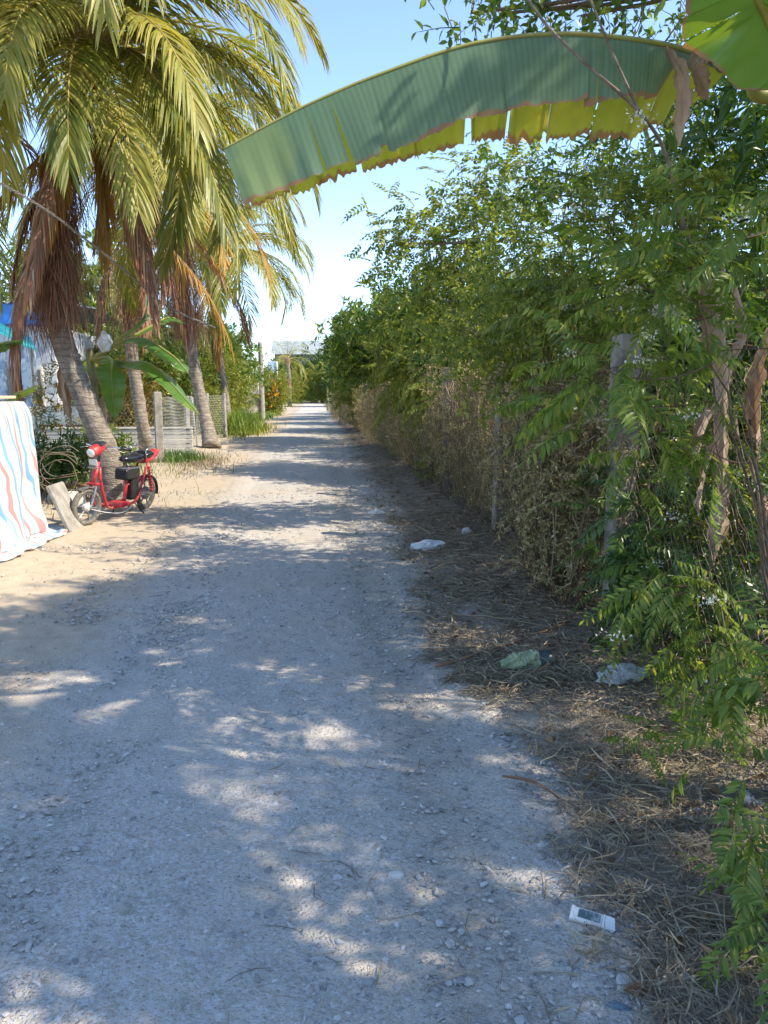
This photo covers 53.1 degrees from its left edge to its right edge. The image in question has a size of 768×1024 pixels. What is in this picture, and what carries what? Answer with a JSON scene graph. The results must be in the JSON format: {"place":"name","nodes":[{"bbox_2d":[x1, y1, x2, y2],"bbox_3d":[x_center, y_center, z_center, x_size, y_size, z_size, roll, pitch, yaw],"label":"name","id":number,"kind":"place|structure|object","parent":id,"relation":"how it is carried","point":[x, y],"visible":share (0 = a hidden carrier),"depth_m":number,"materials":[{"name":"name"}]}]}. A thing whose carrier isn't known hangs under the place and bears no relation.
{"place":"outdoors","nodes":[
{"label":"outdoors","id":0,"kind":"place"},
{"bbox_2d":[0,301,117,439],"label":"house","id":1,"kind":"structure","parent":0,"point":[5,388],"depth_m":23.66,"materials":[{"name":"white paint"}]},
{"bbox_2d":[7,367,45,405],"bbox_3d":[-11.085,-3.724,23.781,1.100,1.500,0.085,-1,9,-5],"label":"window","id":2,"kind":"structure","parent":1,"relation":"in","point":[38,371],"depth_m":23.70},
{"bbox_2d":[37,369,44,425],"bbox_3d":[-11.035,-3.380,23.847,0.950,2.100,0.070,-1,9,-5],"label":"door","id":3,"kind":"structure","parent":1,"relation":"in","point":[37,369],"depth_m":23.76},
{"bbox_2d":[40,479,200,518],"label":"grass","id":4,"kind":"structure","parent":0,"point":[75,489],"depth_m":10.55,"materials":[{"name":"plant"}]},
{"bbox_2d":[38,444,233,494],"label":"grass","id":5,"kind":"structure","parent":0,"point":[141,465],"depth_m":14.30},
{"bbox_2d":[158,447,227,464],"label":"grass","id":6,"kind":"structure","parent":0,"point":[188,456],"depth_m":16.65,"materials":[{"name":"green plant"}]},
{"bbox_2d":[153,449,247,478],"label":"grass","id":7,"kind":"structure","parent":0,"point":[206,461],"depth_m":15.60,"materials":[{"name":"plant"}]},
{"bbox_2d":[194,407,285,437],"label":"grass","id":8,"kind":"structure","parent":0,"point":[268,414],"depth_m":43.97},
{"bbox_2d":[197,420,285,441],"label":"grass","id":9,"kind":"structure","parent":0,"point":[243,434],"depth_m":26.58,"materials":[{"name":"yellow plant"}]},
{"bbox_2d":[0,402,767,1023],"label":"road","id":10,"kind":"structure","parent":0,"point":[218,736],"depth_m":2.80,"materials":[{"name":"gravel"}]},
{"bbox_2d":[368,509,384,514],"bbox_3d":[-0.092,-0.007,9.493,0.228,0.060,0.136,-1,9,-5],"label":"plastic bag","id":11,"kind":"object","parent":10,"relation":"on","point":[376,511],"visible":0.97,"depth_m":9.45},
{"bbox_2d":[388,870,403,878],"bbox_3d":[0.038,1.141,2.406,0.053,0.032,0.035,-1,9,-5],"label":"stone","id":12,"kind":"object","parent":10,"relation":"on","point":[397,874],"visible":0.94,"depth_m":2.40,"materials":[{"name":"stone"}]},
{"bbox_2d":[569,904,614,932],"bbox_3d":[0.594,1.158,2.180,0.128,0.039,0.047,5,10,28],"label":"crushed carton","id":13,"kind":"object","parent":10,"relation":"on","point":[588,917],"visible":0.88,"depth_m":2.17,"materials":[{"name":"white cardboard"}]},
{"bbox_2d":[606,1001,631,1010],"bbox_3d":[0.573,1.219,1.898,0.076,0.007,0.027,1,9,7],"label":"plastic scrap","id":14,"kind":"object","parent":10,"relation":"on","point":[617,1005],"visible":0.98,"depth_m":1.89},
{"bbox_2d":[616,972,632,992],"bbox_3d":[0.612,1.206,1.968,0.051,0.021,0.064,-1,9,-5],"label":"stone","id":15,"kind":"object","parent":10,"relation":"on","point":[620,979],"visible":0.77,"depth_m":1.96,"materials":[{"name":"stone"}]},
{"bbox_2d":[0,397,767,1023],"bbox_3d":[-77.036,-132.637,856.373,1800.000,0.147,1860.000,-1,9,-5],"label":"ground","id":16,"kind":"structure","parent":0,"point":[22,641],"depth_m":4.20,"materials":[{"name":"soil"}]},
{"bbox_2d":[0,396,15,398],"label":"table","id":17,"kind":"object","parent":16,"relation":"on","point":[7,397],"visible":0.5,"depth_m":7.56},
{"bbox_2d":[0,400,67,561],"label":"tarpaulin","id":18,"kind":"object","parent":17,"relation":"on","point":[24,525],"visible":1,"depth_m":7.49,"materials":[{"name":"plastic"}]},
{"bbox_2d":[0,340,37,400],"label":"banana plant","id":19,"kind":"object","parent":16,"relation":"on","point":[4,346],"visible":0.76,"depth_m":8.88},
{"bbox_2d":[0,323,39,453],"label":"awning","id":20,"kind":"object","parent":16,"relation":"on","point":[3,331],"visible":0.41,"depth_m":16.58,"materials":[{"name":"blue fabric"}]},
{"bbox_2d":[10,359,81,480],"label":"garden plant","id":21,"kind":"object","parent":16,"relation":"on","point":[39,401],"visible":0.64,"depth_m":12.54,"materials":[{"name":"green plant"}]},
{"bbox_2d":[28,406,82,424],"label":"garden wall","id":22,"kind":"structure","parent":16,"relation":"on","point":[61,416],"depth_m":21.06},
{"bbox_2d":[0,38,115,322],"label":"coconut palm","id":23,"kind":"object","parent":16,"relation":"on","point":[3,259],"visible":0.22,"depth_m":11.29,"materials":[{"name":"green plant"}]},
{"bbox_2d":[36,445,80,493],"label":"cut vine","id":24,"kind":"object","parent":16,"relation":"on","point":[50,453],"visible":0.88,"depth_m":9.09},
{"bbox_2d":[34,412,89,491],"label":"garden plant","id":25,"kind":"object","parent":16,"relation":"on","point":[58,468],"visible":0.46,"depth_m":11.29,"materials":[{"name":"green plant"}]},
{"bbox_2d":[46,482,82,532],"bbox_3d":[-3.476,-0.048,8.383,0.260,0.530,0.428,-1,9,-5],"label":"wooden plank","id":26,"kind":"object","parent":16,"relation":"on","point":[59,495],"depth_m":8.28,"materials":[{"name":"wood"}]},
{"bbox_2d":[40,482,93,491],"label":"fallen frond","id":27,"kind":"object","parent":16,"relation":"on","point":[79,485],"visible":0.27,"depth_m":10.92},
{"bbox_2d":[0,221,151,335],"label":"green bush","id":28,"kind":"object","parent":16,"relation":"on","point":[92,299],"visible":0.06,"depth_m":35.71,"materials":[{"name":"green plant"}]},
{"bbox_2d":[68,491,83,509],"bbox_3d":[-3.931,-0.110,9.672,0.202,0.320,0.364,4,10,26],"label":"concrete chunk","id":29,"kind":"object","parent":16,"relation":"on","point":[73,494],"visible":0.2,"depth_m":9.65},
{"bbox_2d":[63,457,89,481],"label":"plant","id":30,"kind":"object","parent":16,"relation":"on","point":[85,478],"visible":0.03,"depth_m":12.51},
{"bbox_2d":[58,423,139,483],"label":"garden plant","id":31,"kind":"object","parent":16,"relation":"on","point":[121,441],"visible":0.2,"depth_m":11.81,"materials":[{"name":"green plant"}]},
{"bbox_2d":[33,427,192,451],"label":"wall","id":32,"kind":"structure","parent":16,"relation":"on","point":[188,437],"depth_m":18.89,"materials":[{"name":"concrete"}]},
{"bbox_2d":[71,441,159,525],"bbox_3d":[-3.193,-0.392,9.218,0.599,0.976,1.683,0,9,1],"label":"electric scooter","id":33,"kind":"object","parent":16,"relation":"on","point":[128,474],"visible":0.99,"depth_m":9.22,"materials":[{"name":"red metal"}]},
{"bbox_2d":[71,355,173,434],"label":"croton bush","id":34,"kind":"object","parent":16,"relation":"on","point":[126,407],"visible":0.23,"depth_m":22.56,"materials":[{"name":"green plant"}]},
{"bbox_2d":[118,902,132,915],"bbox_3d":[-0.756,1.160,2.239,0.046,0.027,0.059,-1,9,-5],"label":"stone","id":35,"kind":"object","parent":16,"relation":"on","point":[125,908],"visible":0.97,"depth_m":2.23,"materials":[{"name":"stone"}]},
{"bbox_2d":[56,289,199,474],"bbox_3d":[-3.648,-1.769,11.315,3.192,3.001,1.626,4,10,22],"label":"banana plant","id":36,"kind":"object","parent":16,"relation":"on","point":[112,377],"visible":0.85,"depth_m":10.70,"materials":[{"name":"green plant"}]},
{"bbox_2d":[97,330,112,352],"bbox_3d":[-3.878,-2.369,10.665,0.203,0.305,0.211,-5,10,-29],"label":"plastic bag","id":37,"kind":"object","parent":36,"relation":"hanging from","point":[104,342],"visible":0.97,"depth_m":10.61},
{"bbox_2d":[43,392,227,461],"bbox_3d":[-5.090,-2.356,20.216,2.369,1.602,9.525,2,9,10],"label":"wire fence","id":38,"kind":"object","parent":16,"relation":"on","point":[158,426],"visible":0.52,"depth_m":17.06,"materials":[{"name":"metal"}]},
{"bbox_2d":[0,26,289,462],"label":"coconut palm","id":39,"kind":"object","parent":16,"relation":"on","point":[126,291],"visible":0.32,"depth_m":14.84,"materials":[{"name":"green plant"}]},
{"bbox_2d":[88,321,208,429],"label":"green bush","id":40,"kind":"object","parent":16,"relation":"on","point":[97,350],"visible":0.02,"depth_m":27.70,"materials":[{"name":"green plant"}]},
{"bbox_2d":[75,303,236,423],"bbox_3d":[-9.503,-6.277,32.571,6.892,6.127,6.190,-3,9,-20],"label":"green bush","id":41,"kind":"object","parent":16,"relation":"on","point":[181,340],"visible":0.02,"depth_m":31.89,"materials":[{"name":"green plant"}]},
{"bbox_2d":[94,323,220,434],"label":"green bush","id":42,"kind":"object","parent":16,"relation":"on","point":[181,380],"visible":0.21,"depth_m":24.70,"materials":[{"name":"green plant"}]},
{"bbox_2d":[0,0,336,502],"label":"coconut palm","id":43,"kind":"object","parent":16,"relation":"on","point":[90,46],"visible":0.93,"depth_m":8.61,"materials":[{"name":"green plant"}]},
{"bbox_2d":[0,182,214,327],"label":"twisted cable","id":44,"kind":"object","parent":43,"relation":"attached to","point":[60,220],"visible":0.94,"depth_m":8.15,"materials":[{"name":"rubber"}]},
{"bbox_2d":[49,28,308,448],"bbox_3d":[-5.444,-6.662,20.168,6.408,10.277,5.963,4,10,26],"label":"coconut palm","id":45,"kind":"object","parent":16,"relation":"on","point":[209,438],"visible":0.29,"depth_m":20.25,"materials":[{"name":"green plant"}]},
{"bbox_2d":[176,998,186,1009],"bbox_3d":[-0.498,1.215,1.893,0.032,0.022,0.041,-1,9,-5],"label":"stone","id":46,"kind":"object","parent":16,"relation":"on","point":[181,1003],"visible":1,"depth_m":1.89,"materials":[{"name":"stone"}]},
{"bbox_2d":[164,383,231,433],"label":"yellow bush","id":47,"kind":"object","parent":16,"relation":"on","point":[212,391],"visible":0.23,"depth_m":26.04,"materials":[{"name":"green plant"}]},
{"bbox_2d":[118,183,316,426],"bbox_3d":[-5.720,-7.135,26.918,6.791,8.784,6.876,-1,9,-5],"label":"coconut palm","id":48,"kind":"object","parent":16,"relation":"on","point":[218,292],"visible":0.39,"depth_m":26.80,"materials":[{"name":"green plant"}]},
{"bbox_2d":[177,342,267,425],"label":"yellow bush","id":49,"kind":"object","parent":16,"relation":"on","point":[234,390],"visible":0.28,"depth_m":31.60,"materials":[{"name":"green plant"}]},
{"bbox_2d":[179,309,278,413],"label":"green bush","id":50,"kind":"object","parent":16,"relation":"on","point":[250,360],"visible":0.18,"depth_m":37.76,"materials":[{"name":"green plant"}]},
{"bbox_2d":[213,406,269,436],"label":"grass clump","id":51,"kind":"object","parent":16,"relation":"on","point":[246,421],"visible":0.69,"depth_m":27.10,"materials":[{"name":"plant"}]},
{"bbox_2d":[250,342,264,419],"bbox_3d":[-6.531,-6.664,39.578,0.794,4.121,0.416,-5,10,-30],"label":"utility pole","id":52,"kind":"object","parent":16,"relation":"on","point":[261,403],"visible":0.66,"depth_m":39.64,"materials":[{"name":"concrete"}]},
{"bbox_2d":[247,365,293,405],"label":"yellow bush","id":53,"kind":"object","parent":16,"relation":"on","point":[266,386],"visible":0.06,"depth_m":81.92,"materials":[{"name":"green plant"}]},
{"bbox_2d":[247,362,297,415],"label":"flower bush","id":54,"kind":"object","parent":16,"relation":"on","point":[272,403],"visible":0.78,"depth_m":48.56,"materials":[{"name":"green plant"}]},
{"bbox_2d":[268,362,277,407],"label":"gate pillar","id":55,"kind":"structure","parent":16,"relation":"on","point":[272,364],"depth_m":59.27,"materials":[{"name":"blue paint"}]},
{"bbox_2d":[263,335,313,406],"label":"coconut palm","id":56,"kind":"object","parent":16,"relation":"on","point":[287,360],"visible":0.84,"depth_m":73.94,"materials":[{"name":"green plant"}]},
{"bbox_2d":[278,363,309,403],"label":"yellow bush","id":57,"kind":"object","parent":16,"relation":"on","point":[297,386],"visible":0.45,"depth_m":95.97,"materials":[{"name":"green plant"}]},
{"bbox_2d":[263,348,332,401],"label":"backdrop tree","id":58,"kind":"object","parent":16,"relation":"on","point":[306,365],"visible":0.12,"depth_m":105.22,"materials":[{"name":"green plant"}]},
{"bbox_2d":[271,341,326,401],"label":"shed building","id":59,"kind":"structure","parent":16,"relation":"on","point":[312,347],"depth_m":118.00,"materials":[{"name":"metal"}]},
{"bbox_2d":[299,363,330,402],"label":"yellow bush","id":60,"kind":"object","parent":16,"relation":"on","point":[317,392],"visible":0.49,"depth_m":100.82,"materials":[{"name":"green plant"}]},
{"bbox_2d":[314,322,342,401],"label":"hedge bush","id":61,"kind":"object","parent":16,"relation":"on","point":[325,383],"visible":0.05,"depth_m":42.27,"materials":[{"name":"green plant"}]},
{"bbox_2d":[326,392,350,424],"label":"dry thicket","id":62,"kind":"object","parent":16,"relation":"on","point":[336,413],"visible":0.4,"depth_m":36.98,"materials":[{"name":"brown plant"}]},
{"bbox_2d":[315,355,389,412],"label":"hedge bush","id":63,"kind":"object","parent":16,"relation":"on","point":[341,400],"visible":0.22,"depth_m":29.07,"materials":[{"name":"green plant"}]},
{"bbox_2d":[325,353,390,423],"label":"garden bush","id":64,"kind":"object","parent":16,"relation":"on","point":[347,399],"visible":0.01,"depth_m":28.43,"materials":[{"name":"green plant"}]},
{"bbox_2d":[300,272,419,396],"bbox_3d":[-0.172,-4.199,21.577,4.504,4.504,7.520,-1,9,-5],"label":"mango tree","id":65,"kind":"object","parent":16,"relation":"on","point":[346,346],"visible":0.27,"depth_m":21.73,"materials":[{"name":"green plant"}]},
{"bbox_2d":[344,377,394,444],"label":"dry thicket","id":66,"kind":"object","parent":16,"relation":"on","point":[364,425],"visible":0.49,"depth_m":23.75,"materials":[{"name":"brown plant"}]},
{"bbox_2d":[0,434,767,1023],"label":"dry straw","id":67,"kind":"object","parent":16,"relation":"on","point":[530,676],"visible":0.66,"depth_m":3.03,"materials":[{"name":"plant"}]},
{"bbox_2d":[434,621,568,667],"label":"palm stalk","id":68,"kind":"object","parent":67,"relation":"on","point":[449,662],"visible":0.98,"depth_m":4.40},
{"bbox_2d":[453,613,552,626],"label":"dead branch","id":69,"kind":"object","parent":67,"relation":"on","point":[497,618],"visible":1,"depth_m":4.92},
{"bbox_2d":[495,592,528,646],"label":"dead branch","id":70,"kind":"object","parent":67,"relation":"on","point":[513,616],"visible":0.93,"depth_m":4.90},
{"bbox_2d":[498,649,555,670],"bbox_3d":[0.775,0.809,4.150,0.321,0.128,0.132,-1,9,-5],"label":"plastic bag","id":71,"kind":"object","parent":67,"relation":"on","point":[522,660],"visible":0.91,"depth_m":4.11,"materials":[{"name":"plastic"}]},
{"bbox_2d":[502,775,562,800],"bbox_3d":[0.564,1.036,2.902,0.255,0.036,0.032,6,11,36],"label":"dried sheath","id":72,"kind":"object","parent":67,"relation":"on","point":[526,779],"visible":0.98,"depth_m":2.92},
{"bbox_2d":[527,649,578,675],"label":"dead branch","id":73,"kind":"object","parent":67,"relation":"on","point":[542,667],"visible":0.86,"depth_m":4.11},
{"bbox_2d":[595,662,650,684],"bbox_3d":[1.207,0.807,3.872,0.318,0.074,0.178,-5,10,-30],"label":"plastic bag","id":74,"kind":"object","parent":67,"relation":"on","point":[626,671],"visible":0.77,"depth_m":3.82,"materials":[{"name":"plastic"}]},
{"bbox_2d":[365,369,413,464],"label":"dry thicket","id":75,"kind":"object","parent":16,"relation":"on","point":[386,428],"visible":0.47,"depth_m":16.48,"materials":[{"name":"brown plant"}]},
{"bbox_2d":[344,283,472,453],"bbox_3d":[0.489,-2.447,13.908,2.425,3.409,4.974,-1,9,-5],"label":"yellowish bush","id":76,"kind":"object","parent":16,"relation":"on","point":[408,391],"visible":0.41,"depth_m":12.94,"materials":[{"name":"green plant"}]},
{"bbox_2d":[408,441,439,486],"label":"weed","id":77,"kind":"object","parent":16,"relation":"on","point":[420,469],"visible":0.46,"depth_m":12.09,"materials":[{"name":"green plant"}]},
{"bbox_2d":[410,539,445,549],"bbox_3d":[0.426,0.306,7.364,0.355,0.098,0.206,-1,9,-5],"label":"plastic bag","id":78,"kind":"object","parent":16,"relation":"on","point":[427,543],"visible":0.75,"depth_m":7.31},
{"bbox_2d":[329,208,545,413],"bbox_3d":[1.407,-3.033,13.547,3.834,4.720,4.358,-8,12,-43],"label":"shade tree","id":79,"kind":"object","parent":16,"relation":"on","point":[399,317],"visible":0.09,"depth_m":13.38,"materials":[{"name":"green plant"}]},
{"bbox_2d":[396,351,493,498],"bbox_3d":[0.999,-1.464,12.234,1.531,2.168,5.774,-1,9,-5],"label":"dry thicket","id":80,"kind":"object","parent":16,"relation":"on","point":[429,432],"visible":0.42,"depth_m":11.21,"materials":[{"name":"brown plant"}]},
{"bbox_2d":[341,132,642,385],"bbox_3d":[1.167,-2.017,8.450,3.252,4.310,2.918,-1,9,-5],"label":"round leaved tree","id":81,"kind":"object","parent":16,"relation":"on","point":[443,269],"visible":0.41,"depth_m":8.10,"materials":[{"name":"green plant"}]},
{"bbox_2d":[223,0,767,587],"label":"banana plant","id":82,"kind":"object","parent":16,"relation":"on","point":[535,84],"visible":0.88,"depth_m":3.09,"materials":[{"name":"green plant"}]},
{"bbox_2d":[505,719,516,725],"bbox_3d":[0.584,0.964,3.521,0.056,0.035,0.031,8,12,43],"label":"stone","id":83,"kind":"object","parent":16,"relation":"on","point":[511,722],"visible":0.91,"depth_m":3.51,"materials":[{"name":"stone"}]},
{"bbox_2d":[378,195,670,582],"bbox_3d":[0.762,-1.008,6.199,1.818,3.016,2.972,-5,10,-28],"label":"dark stemmed bush","id":84,"kind":"object","parent":16,"relation":"on","point":[469,300],"visible":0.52,"depth_m":5.74,"materials":[{"name":"green plant"}]},
{"bbox_2d":[432,350,639,555],"bbox_3d":[1.417,-0.755,8.188,1.433,2.097,5.171,-1,9,-5],"label":"dry thicket","id":85,"kind":"object","parent":16,"relation":"on","point":[483,444],"visible":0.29,"depth_m":8.76,"materials":[{"name":"brown plant"}]},
{"bbox_2d":[537,851,546,859],"bbox_3d":[0.513,1.125,2.501,0.034,0.027,0.042,-1,9,-5],"label":"stone","id":86,"kind":"object","parent":16,"relation":"on","point":[541,856],"visible":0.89,"depth_m":2.49,"materials":[{"name":"stone"}]},
{"bbox_2d":[404,0,688,115],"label":"overhanging branch tree","id":87,"kind":"object","parent":16,"relation":"on","point":[543,7],"visible":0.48,"depth_m":3.68,"materials":[{"name":"green plant"}]},
{"bbox_2d":[545,913,553,921],"bbox_3d":[0.476,1.172,2.211,0.035,0.024,0.041,-1,9,-5],"label":"stone","id":88,"kind":"object","parent":16,"relation":"on","point":[549,917],"visible":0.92,"depth_m":2.20,"materials":[{"name":"stone"}]},
{"bbox_2d":[342,438,767,1023],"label":"leaf litter","id":89,"kind":"object","parent":16,"relation":"on","point":[730,1015],"visible":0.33,"depth_m":3.05,"materials":[{"name":"plant"}]},
{"bbox_2d":[365,334,767,749],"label":"chain link fence","id":90,"kind":"object","parent":16,"relation":"on","point":[618,357],"visible":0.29,"depth_m":4.56,"materials":[{"name":"metal"}]},
{"bbox_2d":[460,272,692,611],"bbox_3d":[1.391,-0.512,5.390,1.446,2.399,2.437,-1,9,-5],"label":"stem thicket","id":91,"kind":"object","parent":16,"relation":"on","point":[543,567],"visible":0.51,"depth_m":5.27,"materials":[{"name":"brown plant"}]},
{"bbox_2d":[444,134,767,600],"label":"leafy shrub","id":92,"kind":"object","parent":16,"relation":"on","point":[537,288],"visible":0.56,"depth_m":4.83,"materials":[{"name":"green plant"}]},
{"bbox_2d":[477,0,767,539],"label":"leafy tree","id":93,"kind":"object","parent":16,"relation":"on","point":[586,180],"visible":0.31,"depth_m":5.80,"materials":[{"name":"green plant"}]},
{"bbox_2d":[483,164,767,762],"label":"flowering shrub","id":94,"kind":"object","parent":16,"relation":"on","point":[740,693],"visible":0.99,"depth_m":3.29,"materials":[{"name":"green plant"}]},
{"bbox_2d":[528,0,686,235],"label":"bare twig","id":95,"kind":"object","parent":94,"relation":"attached to","point":[635,106],"visible":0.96,"depth_m":2.92,"materials":[{"name":"brown plant"}]},
{"bbox_2d":[642,303,683,347],"bbox_3d":[1.177,-0.785,3.231,0.178,0.188,0.168,-1,9,-5],"label":"flowering umbel","id":96,"kind":"object","parent":94,"relation":"attached to","point":[667,340],"visible":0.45,"depth_m":3.23,"materials":[{"name":"green plant"}]},
{"bbox_2d":[670,166,737,212],"bbox_3d":[1.192,-1.189,2.861,0.226,0.156,0.218,-1,9,-5],"label":"flowering umbel","id":97,"kind":"object","parent":94,"relation":"attached to","point":[714,178],"visible":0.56,"depth_m":2.84,"materials":[{"name":"green plant"}]},
{"bbox_2d":[552,233,725,334],"bbox_3d":[6.648,-4.222,20.255,6.196,6.509,6.219,-2,9,-14],"label":"garden bush","id":98,"kind":"object","parent":16,"relation":"on","point":[614,273],"depth_m":19.58,"materials":[{"name":"green plant"}]},
{"bbox_2d":[546,382,767,696],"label":"shrub","id":99,"kind":"object","parent":16,"relation":"on","point":[619,557],"visible":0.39,"depth_m":4.37,"materials":[{"name":"green plant"}]},
{"bbox_2d":[566,363,767,595],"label":"shrub","id":100,"kind":"object","parent":16,"relation":"on","point":[728,515],"visible":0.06,"depth_m":5.46,"materials":[{"name":"green plant"}]},
{"bbox_2d":[578,301,767,551],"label":"garden bush","id":101,"kind":"object","parent":16,"relation":"on","point":[739,367],"visible":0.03,"depth_m":6.54,"materials":[{"name":"green plant"}]},
{"bbox_2d":[596,689,767,1023],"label":"fern shrub","id":102,"kind":"object","parent":16,"relation":"on","point":[742,894],"visible":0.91,"depth_m":2.12,"materials":[{"name":"green plant"}]},
{"bbox_2d":[601,75,767,411],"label":"dark glossy tree","id":103,"kind":"object","parent":16,"relation":"on","point":[728,102],"visible":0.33,"depth_m":4.97,"materials":[{"name":"green plant"}]},
{"bbox_2d":[612,231,765,301],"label":"garden bush","id":104,"kind":"object","parent":16,"relation":"on","point":[670,266],"depth_m":14.10,"materials":[{"name":"green plant"}]},
{"bbox_2d":[622,248,766,424],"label":"garden bush","id":105,"kind":"object","parent":16,"relation":"on","point":[758,292],"visible":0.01,"depth_m":9.29,"materials":[{"name":"green plant"}]},
{"bbox_2d":[693,265,767,529],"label":"garden bush","id":106,"kind":"object","parent":16,"relation":"on","point":[728,318],"visible":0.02,"depth_m":6.92,"materials":[{"name":"green plant"}]},
{"bbox_2d":[744,795,751,804],"bbox_3d":[1.317,1.046,2.789,0.029,0.034,0.049,-1,9,-5],"label":"stone","id":107,"kind":"object","parent":16,"relation":"on","point":[748,798],"visible":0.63,"depth_m":2.78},
{"bbox_2d":[0,0,767,370],"label":"sky","id":108,"kind":"structure","parent":0,"point":[361,39],"materials":[{"name":"blue"}]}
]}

